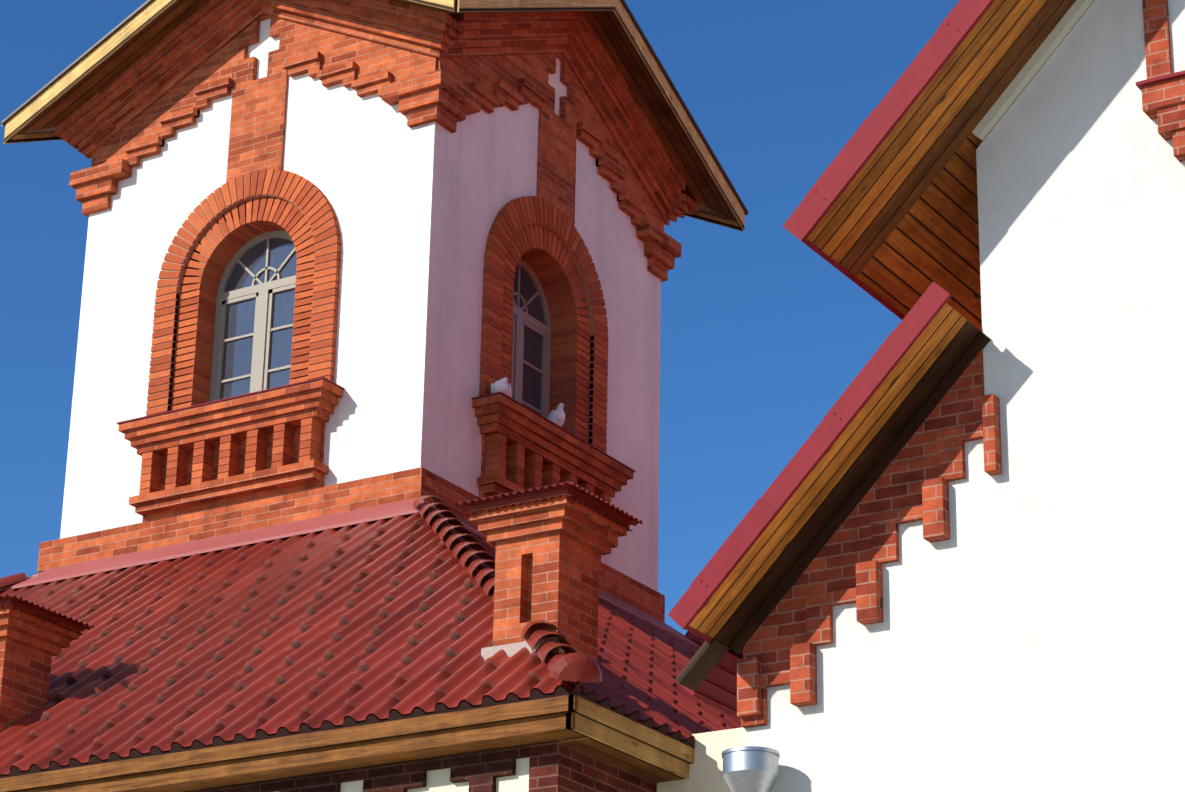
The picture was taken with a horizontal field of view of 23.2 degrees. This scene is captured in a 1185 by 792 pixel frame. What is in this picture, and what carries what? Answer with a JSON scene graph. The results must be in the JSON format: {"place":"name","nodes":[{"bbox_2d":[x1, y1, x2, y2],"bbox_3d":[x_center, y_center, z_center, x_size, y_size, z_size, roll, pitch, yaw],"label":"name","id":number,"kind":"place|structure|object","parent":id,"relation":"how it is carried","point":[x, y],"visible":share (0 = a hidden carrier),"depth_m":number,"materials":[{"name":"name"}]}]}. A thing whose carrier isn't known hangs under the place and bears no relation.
{"place":"outdoors","nodes":[
{"label":"outdoors","id":0,"kind":"place"},
{"bbox_2d":[0,0,958,634],"label":"sky","id":1,"kind":"structure","parent":0,"point":[761,335],"materials":[{"name":"blue"}]},
{"bbox_2d":[276,727,743,791],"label":"wing wall","id":2,"kind":"structure","parent":0,"point":[706,771],"depth_m":18.97,"materials":[{"name":"white paint"}]},
{"bbox_2d":[0,594,94,732],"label":"chimney","id":3,"kind":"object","parent":2,"relation":"on","point":[35,638],"depth_m":21.53,"materials":[{"name":"brick"}]},
{"bbox_2d":[0,686,673,775],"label":"roof tile edge","id":4,"kind":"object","parent":2,"relation":"on","point":[494,700],"depth_m":18.91,"materials":[{"name":"red tile"}]},
{"bbox_2d":[0,511,577,777],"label":"wing roof tiles","id":5,"kind":"object","parent":4,"relation":"on","point":[388,618],"visible":0.79,"depth_m":21.20,"materials":[{"name":"red tile"}]},
{"bbox_2d":[0,495,705,682],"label":"ridge tiles","id":6,"kind":"object","parent":5,"relation":"on","point":[571,664],"visible":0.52,"depth_m":20.72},
{"bbox_2d":[426,510,741,747],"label":"wing roof tiles","id":7,"kind":"object","parent":4,"relation":"on","point":[642,663],"visible":0.29,"depth_m":21.45,"materials":[{"name":"red tile"}]},
{"bbox_2d":[0,694,693,791],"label":"wooden wing eaves","id":8,"kind":"object","parent":2,"relation":"attached to","point":[590,728],"visible":0.94,"depth_m":18.74,"materials":[{"name":"brown wood"}]},
{"bbox_2d":[37,0,698,622],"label":"brick trim","id":9,"kind":"structure","parent":2,"relation":"on","point":[233,466],"depth_m":26.77,"materials":[{"name":"brick"}]},
{"bbox_2d":[0,498,700,647],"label":"roof flashing","id":10,"kind":"object","parent":9,"relation":"attached to","point":[368,514],"visible":0.35,"depth_m":25.38,"materials":[{"name":"red metal"}]},
{"bbox_2d":[60,18,660,591],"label":"tower wall","id":11,"kind":"structure","parent":9,"relation":"attached to","point":[410,302],"depth_m":26.58,"materials":[{"name":"white paint"}]},
{"bbox_2d":[1,0,747,231],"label":"tower roof","id":12,"kind":"structure","parent":9,"relation":"on","point":[42,113],"depth_m":28.05,"materials":[{"name":"brown wood"}]},
{"bbox_2d":[117,230,635,471],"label":"tower windows","id":13,"kind":"structure","parent":9,"relation":"in","point":[253,330],"depth_m":26.75,"materials":[{"name":"glass"}]},
{"bbox_2d":[490,377,511,396],"bbox_3d":[-0.816,-0.015,25.777,0.188,0.201,0.377,0,-21,2],"label":"dove","id":14,"kind":"object","parent":9,"relation":"on","point":[502,386],"visible":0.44,"depth_m":25.63,"materials":[{"name":"white"}]},
{"bbox_2d":[547,403,565,426],"bbox_3d":[-0.341,0.236,26.439,0.144,0.323,0.254,17,-26,-35],"label":"dove","id":15,"kind":"object","parent":9,"relation":"on","point":[557,416],"visible":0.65,"depth_m":26.38,"materials":[{"name":"white"}]},
{"bbox_2d":[193,741,656,791],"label":"brick wall","id":16,"kind":"structure","parent":2,"relation":"attached to","point":[557,766],"depth_m":18.54,"materials":[{"name":"red brick"}]},
{"bbox_2d":[454,481,641,661],"bbox_3d":[-0.309,1.327,19.466,0.962,1.498,0.962,-12,-25,29],"label":"chimney","id":17,"kind":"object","parent":2,"relation":"on","point":[552,542],"depth_m":19.31,"materials":[{"name":"brick"}]},
{"label":"ground","id":18,"kind":"structure","parent":0,"visible":0},
{"bbox_2d":[744,0,1184,791],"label":"wall","id":19,"kind":"structure","parent":18,"relation":"on","point":[1046,652],"depth_m":15.86,"materials":[{"name":"white paint"}]},
{"bbox_2d":[722,746,779,791],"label":"funnel","id":20,"kind":"object","parent":19,"relation":"attached to","point":[750,768],"visible":1,"depth_m":15.86,"materials":[{"name":"silver metal"}]},
{"bbox_2d":[675,0,1093,690],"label":"wooden eaves","id":21,"kind":"object","parent":19,"relation":"attached to","point":[897,226],"visible":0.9,"depth_m":16.46,"materials":[{"name":"brown wood"}]},
{"bbox_2d":[668,0,1184,718],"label":"metal roof","id":22,"kind":"object","parent":19,"relation":"attached to","point":[718,688],"visible":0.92,"depth_m":16.18,"materials":[{"name":"red metal"}]},
{"bbox_2d":[737,0,1184,727],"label":"brickwork","id":23,"kind":"object","parent":19,"relation":"attached to","point":[861,544],"visible":0.9,"depth_m":16.25,"materials":[{"name":"brick"}]}
]}

